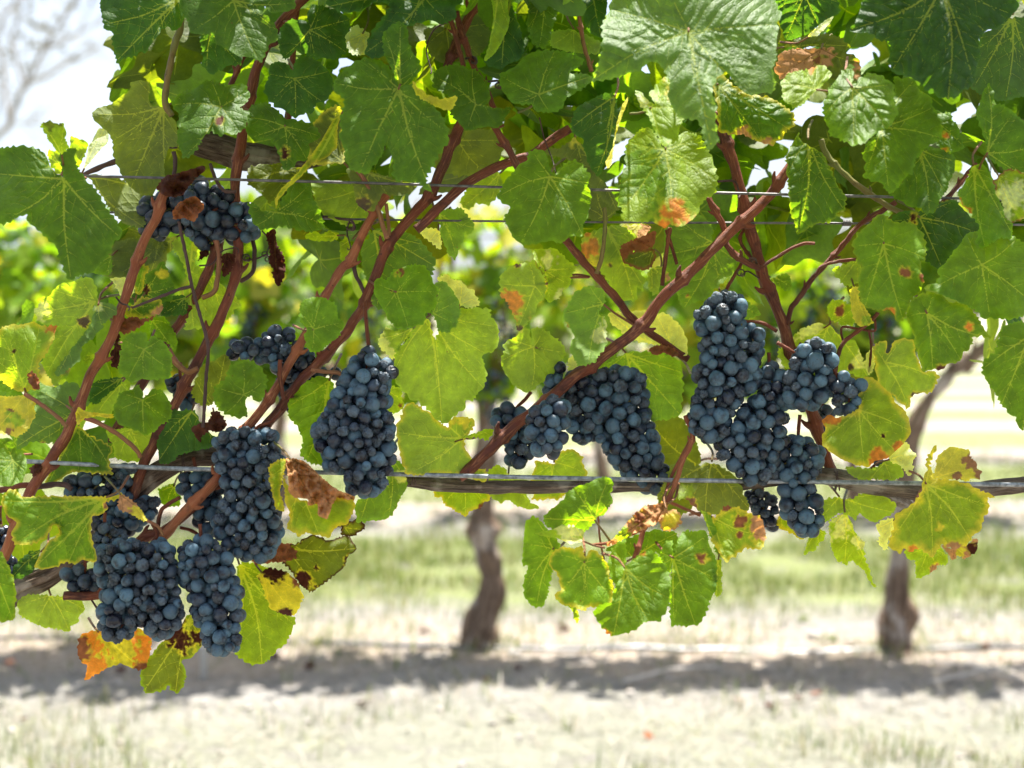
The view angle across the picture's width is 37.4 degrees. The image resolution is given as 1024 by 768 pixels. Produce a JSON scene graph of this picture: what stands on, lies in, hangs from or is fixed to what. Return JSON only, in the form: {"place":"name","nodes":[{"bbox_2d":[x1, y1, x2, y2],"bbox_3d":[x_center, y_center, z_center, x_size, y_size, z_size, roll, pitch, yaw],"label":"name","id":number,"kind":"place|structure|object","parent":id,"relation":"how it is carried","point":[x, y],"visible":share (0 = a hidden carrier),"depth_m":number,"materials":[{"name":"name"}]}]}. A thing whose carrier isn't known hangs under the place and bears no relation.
{"place":"outdoors","nodes":[
{"label":"outdoors","id":0,"kind":"place"},
{"bbox_2d":[0,0,999,316],"label":"sky","id":1,"kind":"structure","parent":0,"point":[82,89],"materials":[{"name":"white"}]},
{"bbox_2d":[0,317,1023,767],"bbox_3d":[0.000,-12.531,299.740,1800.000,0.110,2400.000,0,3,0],"label":"ground","id":2,"kind":"structure","parent":0,"point":[966,411],"depth_m":4.28,"materials":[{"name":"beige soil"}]},
{"bbox_2d":[0,246,74,320],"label":"grapevine","id":3,"kind":"object","parent":2,"relation":"on","point":[46,288],"visible":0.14,"depth_m":7.81,"materials":[{"name":"green plant"}]},
{"bbox_2d":[0,0,119,148],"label":"tree","id":4,"kind":"object","parent":2,"relation":"on","point":[25,84],"visible":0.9,"depth_m":25.97,"materials":[{"name":"grey plant"}]},
{"bbox_2d":[0,206,299,393],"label":"grapevine","id":5,"kind":"object","parent":2,"relation":"on","point":[20,261],"visible":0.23,"depth_m":4.55,"materials":[{"name":"green plant"}]},
{"bbox_2d":[239,299,267,361],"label":"grape bunch","id":6,"kind":"object","parent":5,"relation":"attached to","point":[248,323],"visible":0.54,"depth_m":4.52,"materials":[{"name":"green plant"}]},
{"bbox_2d":[200,646,206,679],"bbox_3d":[-0.869,0.688,4.316,0.041,0.412,0.017,0,3,0],"label":"stake","id":7,"kind":"object","parent":2,"relation":"on","point":[203,666],"visible":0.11,"depth_m":4.31,"materials":[{"name":"metal"}]},
{"bbox_2d":[195,279,313,421],"bbox_3d":[-2.308,-0.185,11.132,1.975,1.413,0.504,0,3,0],"label":"grapevine","id":8,"kind":"object","parent":2,"relation":"on","point":[198,410],"depth_m":11.14,"materials":[{"name":"green plant"}]},
{"bbox_2d":[0,0,511,693],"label":"grapevine","id":9,"kind":"object","parent":2,"relation":"on","point":[196,86],"visible":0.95,"depth_m":1.40,"materials":[{"name":"green plant"}]},
{"bbox_2d":[0,506,17,573],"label":"grape bunch","id":10,"kind":"object","parent":9,"relation":"attached to","point":[12,561],"visible":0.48,"depth_m":1.43,"materials":[{"name":"blue food"}]},
{"bbox_2d":[59,560,98,591],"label":"grape bunch","id":11,"kind":"object","parent":9,"relation":"attached to","point":[79,577],"visible":0.94,"depth_m":1.40,"materials":[{"name":"blue food"}]},
{"bbox_2d":[91,512,128,564],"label":"grape bunch","id":12,"kind":"object","parent":9,"relation":"attached to","point":[103,529],"visible":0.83,"depth_m":1.38,"materials":[{"name":"blue food"}]},
{"bbox_2d":[62,463,160,537],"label":"grape bunch","id":13,"kind":"object","parent":9,"relation":"attached to","point":[88,484],"visible":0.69,"depth_m":1.41,"materials":[{"name":"blue food"}]},
{"bbox_2d":[93,525,185,643],"bbox_3d":[-0.336,0.180,1.364,0.083,0.109,0.056,0,3,0],"label":"grape bunch","id":14,"kind":"object","parent":9,"relation":"hanging from","point":[144,592],"visible":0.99,"depth_m":1.35,"materials":[{"name":"blue food"}]},
{"bbox_2d":[164,362,198,410],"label":"grape bunch","id":15,"kind":"object","parent":9,"relation":"attached to","point":[187,401],"visible":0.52,"depth_m":1.45,"materials":[{"name":"blue food"}]},
{"bbox_2d":[136,175,260,250],"bbox_3d":[-0.298,-0.162,1.428,0.121,0.075,0.048,0,3,0],"label":"grape bunch","id":16,"kind":"object","parent":9,"relation":"attached to","point":[205,226],"visible":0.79,"depth_m":1.42,"materials":[{"name":"blue food"}]},
{"bbox_2d":[175,457,224,537],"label":"grape bunch","id":17,"kind":"object","parent":9,"relation":"attached to","point":[187,490],"visible":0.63,"depth_m":1.41,"materials":[{"name":"blue food"}]},
{"bbox_2d":[177,524,245,656],"bbox_3d":[-0.271,0.186,1.359,0.063,0.120,0.046,0,3,0],"label":"grape bunch","id":18,"kind":"object","parent":9,"relation":"attached to","point":[209,580],"visible":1,"depth_m":1.35,"materials":[{"name":"blue food"}]},
{"bbox_2d":[210,409,285,563],"bbox_3d":[-0.241,0.094,1.384,0.071,0.143,0.059,0,3,0],"label":"grape bunch","id":19,"kind":"object","parent":9,"relation":"attached to","point":[249,517],"visible":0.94,"depth_m":1.37,"materials":[{"name":"blue food"}]},
{"bbox_2d":[226,324,315,383],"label":"grape bunch","id":20,"kind":"object","parent":9,"relation":"attached to","point":[271,346],"visible":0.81,"depth_m":1.42,"materials":[{"name":"blue food"}]},
{"bbox_2d":[275,362,340,411],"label":"grape bunch","id":21,"kind":"object","parent":9,"relation":"hanging from","point":[334,378],"visible":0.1,"depth_m":1.44,"materials":[{"name":"blue food"}]},
{"bbox_2d":[310,306,398,498],"bbox_3d":[-0.142,0.018,1.368,0.082,0.176,0.062,0,3,0],"label":"grape bunch","id":22,"kind":"object","parent":9,"relation":"attached to","point":[352,430],"visible":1,"depth_m":1.35,"materials":[{"name":"blue food"}]},
{"bbox_2d":[57,174,1001,200],"bbox_3d":[-0.011,-0.181,1.385,1.576,0.042,0.004,0,3,0],"label":"trellis wire","id":23,"kind":"object","parent":9,"relation":"attached to","point":[436,185],"visible":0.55,"depth_m":1.38,"materials":[{"name":"silver metal"}]},
{"bbox_2d":[220,245,390,508],"bbox_3d":[-1.222,-0.039,7.892,1.494,1.420,0.594,0,3,0],"label":"grapevine","id":24,"kind":"object","parent":2,"relation":"on","point":[304,283],"visible":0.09,"depth_m":7.88,"materials":[{"name":"green plant"}]},
{"bbox_2d":[362,265,545,450],"bbox_3d":[-0.384,-0.182,11.127,1.980,1.401,0.511,0,3,0],"label":"grapevine","id":25,"kind":"object","parent":2,"relation":"on","point":[456,272],"visible":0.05,"depth_m":11.14,"materials":[{"name":"green plant"}]},
{"bbox_2d":[209,190,724,652],"bbox_3d":[-0.118,0.162,4.630,1.578,1.508,0.506,0,3,0],"label":"grapevine","id":26,"kind":"object","parent":2,"relation":"on","point":[483,528],"visible":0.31,"depth_m":4.61,"materials":[{"name":"green plant"}]},
{"bbox_2d":[359,300,385,353],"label":"grape bunch","id":27,"kind":"object","parent":26,"relation":"attached to","point":[372,325],"visible":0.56,"depth_m":4.52,"materials":[{"name":"green plant"}]},
{"bbox_2d":[479,361,511,426],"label":"grape bunch","id":28,"kind":"object","parent":26,"relation":"hanging from","point":[494,374],"visible":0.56,"depth_m":4.51,"materials":[{"name":"blue food"}]},
{"bbox_2d":[491,293,515,350],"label":"grape bunch","id":29,"kind":"object","parent":26,"relation":"attached to","point":[494,304],"visible":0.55,"depth_m":4.53,"materials":[{"name":"green plant"}]},
{"bbox_2d":[64,373,981,374],"bbox_3d":[0.000,-0.035,4.653,12.000,0.014,0.004,0,3,0],"label":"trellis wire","id":30,"kind":"object","parent":26,"relation":"attached to","point":[936,373],"depth_m":4.65,"materials":[{"name":"silver metal"}]},
{"bbox_2d":[2,603,989,754],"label":"fallen leaves","id":31,"kind":"object","parent":2,"relation":"on","point":[648,735],"visible":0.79,"depth_m":4.40,"materials":[{"name":"brown plant"}]},
{"bbox_2d":[0,615,1023,767],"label":"grass","id":32,"kind":"structure","parent":2,"relation":"on","point":[902,745],"depth_m":3.64,"materials":[{"name":"beige plant"}]},
{"bbox_2d":[0,635,1023,652],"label":"drip pipe","id":33,"kind":"object","parent":2,"relation":"on","point":[639,647],"visible":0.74,"depth_m":4.62,"materials":[{"name":"black plastic"}]},
{"bbox_2d":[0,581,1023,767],"bbox_3d":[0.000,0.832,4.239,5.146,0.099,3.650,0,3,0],"label":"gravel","id":34,"kind":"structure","parent":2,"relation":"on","point":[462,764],"depth_m":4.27,"materials":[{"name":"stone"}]},
{"bbox_2d":[465,249,728,508],"bbox_3d":[0.463,-0.038,7.885,1.485,1.420,0.529,0,3,0],"label":"grapevine","id":35,"kind":"object","parent":2,"relation":"on","point":[601,466],"visible":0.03,"depth_m":7.88,"materials":[{"name":"green plant"}]},
{"bbox_2d":[623,666,717,683],"bbox_3d":[0.447,0.821,4.274,0.272,0.044,0.020,0,3,-10],"label":"fallen twig","id":36,"kind":"object","parent":2,"relation":"on","point":[639,677],"visible":1,"depth_m":4.27,"materials":[{"name":"brown wood"}]},
{"bbox_2d":[406,0,1023,635],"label":"grapevine","id":37,"kind":"object","parent":2,"relation":"on","point":[578,90],"visible":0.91,"depth_m":1.34,"materials":[{"name":"green plant"}]},
{"bbox_2d":[490,391,533,469],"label":"grape bunch","id":38,"kind":"object","parent":37,"relation":"attached to","point":[505,413],"visible":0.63,"depth_m":1.42,"materials":[{"name":"blue food"}]},
{"bbox_2d":[26,454,1023,490],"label":"trellis wire","id":39,"kind":"object","parent":37,"relation":"attached to","point":[837,481],"visible":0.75,"depth_m":1.39,"materials":[{"name":"grey metal"}]},
{"bbox_2d":[524,393,571,459],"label":"grape bunch","id":40,"kind":"object","parent":37,"relation":"attached to","point":[547,421],"visible":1,"depth_m":1.36,"materials":[{"name":"blue food"}]},
{"bbox_2d":[110,211,1023,225],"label":"trellis wire","id":41,"kind":"object","parent":37,"relation":"attached to","point":[846,223],"visible":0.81,"depth_m":1.43,"materials":[{"name":"silver metal"}]},
{"bbox_2d":[542,361,669,495],"bbox_3d":[0.089,0.042,1.429,0.122,0.127,0.047,0,3,0],"label":"grape bunch","id":42,"kind":"object","parent":37,"relation":"attached to","point":[609,415],"visible":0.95,"depth_m":1.42,"materials":[{"name":"blue food"}]},
{"bbox_2d":[687,289,777,443],"bbox_3d":[0.202,-0.016,1.383,0.084,0.142,0.052,0,3,0],"label":"grape bunch","id":43,"kind":"object","parent":37,"relation":"hanging from","point":[727,372],"visible":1,"depth_m":1.37,"materials":[{"name":"blue food"}]},
{"bbox_2d":[713,352,789,486],"bbox_3d":[0.221,0.033,1.388,0.071,0.124,0.045,0,3,0],"label":"grape bunch","id":44,"kind":"object","parent":37,"relation":"hanging from","point":[753,441],"visible":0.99,"depth_m":1.38,"materials":[{"name":"blue food"}]},
{"bbox_2d":[744,488,778,531],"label":"grape bunch","id":45,"kind":"object","parent":37,"relation":"hanging from","point":[758,504],"visible":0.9,"depth_m":1.43,"materials":[{"name":"blue food"}]},
{"bbox_2d":[777,415,826,537],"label":"grape bunch","id":46,"kind":"object","parent":37,"relation":"hanging from","point":[803,463],"visible":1,"depth_m":1.39,"materials":[{"name":"blue food"}]},
{"bbox_2d":[776,336,839,412],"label":"grape bunch","id":47,"kind":"object","parent":37,"relation":"attached to","point":[804,388],"visible":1,"depth_m":1.36,"materials":[{"name":"blue food"}]},
{"bbox_2d":[818,404,835,431],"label":"grape bunch","id":48,"kind":"object","parent":37,"relation":"attached to","point":[824,410],"visible":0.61,"depth_m":1.45,"materials":[{"name":"blue food"}]},
{"bbox_2d":[829,368,867,415],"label":"grape bunch","id":49,"kind":"object","parent":37,"relation":"attached to","point":[844,387],"visible":1,"depth_m":1.36,"materials":[{"name":"blue food"}]},
{"bbox_2d":[637,270,792,452],"bbox_3d":[1.537,-0.182,11.101,1.956,1.423,0.536,0,3,0],"label":"grapevine","id":50,"kind":"object","parent":2,"relation":"on","point":[643,273],"depth_m":11.15,"materials":[{"name":"green plant"}]},
{"bbox_2d":[662,209,1023,652],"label":"grapevine","id":51,"kind":"object","parent":2,"relation":"on","point":[898,617],"visible":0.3,"depth_m":4.62,"materials":[{"name":"green plant"}]},
{"bbox_2d":[809,260,838,309],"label":"foliage","id":52,"kind":"object","parent":51,"relation":"attached to","point":[828,289],"visible":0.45,"depth_m":4.52,"materials":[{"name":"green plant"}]},
{"bbox_2d":[813,285,840,334],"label":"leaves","id":53,"kind":"object","parent":51,"relation":"attached to","point":[825,300],"visible":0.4,"depth_m":4.52,"materials":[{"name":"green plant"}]},
{"bbox_2d":[874,309,898,352],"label":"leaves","id":54,"kind":"object","parent":51,"relation":"attached to","point":[891,322],"visible":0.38,"depth_m":4.52,"materials":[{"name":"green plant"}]},
{"bbox_2d":[725,259,983,498],"bbox_3d":[1.766,-0.030,7.897,1.448,1.411,0.586,0,3,0],"label":"grapevine","id":55,"kind":"object","parent":2,"relation":"on","point":[851,494],"depth_m":7.88,"materials":[{"name":"green plant"}]},
{"bbox_2d":[924,659,1023,682],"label":"fallen twig","id":56,"kind":"object","parent":2,"relation":"on","point":[1011,677],"visible":1,"depth_m":4.29,"materials":[{"name":"beige wood"}]},
{"bbox_2d":[927,666,1023,684],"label":"fallen twig","id":57,"kind":"object","parent":2,"relation":"on","point":[951,677],"visible":1,"depth_m":4.26,"materials":[{"name":"wood"}]},
{"bbox_2d":[0,489,1023,767],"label":"grass","id":58,"kind":"structure","parent":0,"point":[512,559],"depth_m":5.97,"materials":[{"name":"green plant"}]},
{"bbox_2d":[1,438,1023,537],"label":"grass","id":59,"kind":"structure","parent":0,"point":[594,474],"depth_m":9.75,"materials":[{"name":"green plant"}]},
{"bbox_2d":[10,611,1023,661],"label":"grass","id":60,"kind":"structure","parent":0,"point":[329,632],"depth_m":4.62,"materials":[{"name":"beige plant"}]}
]}

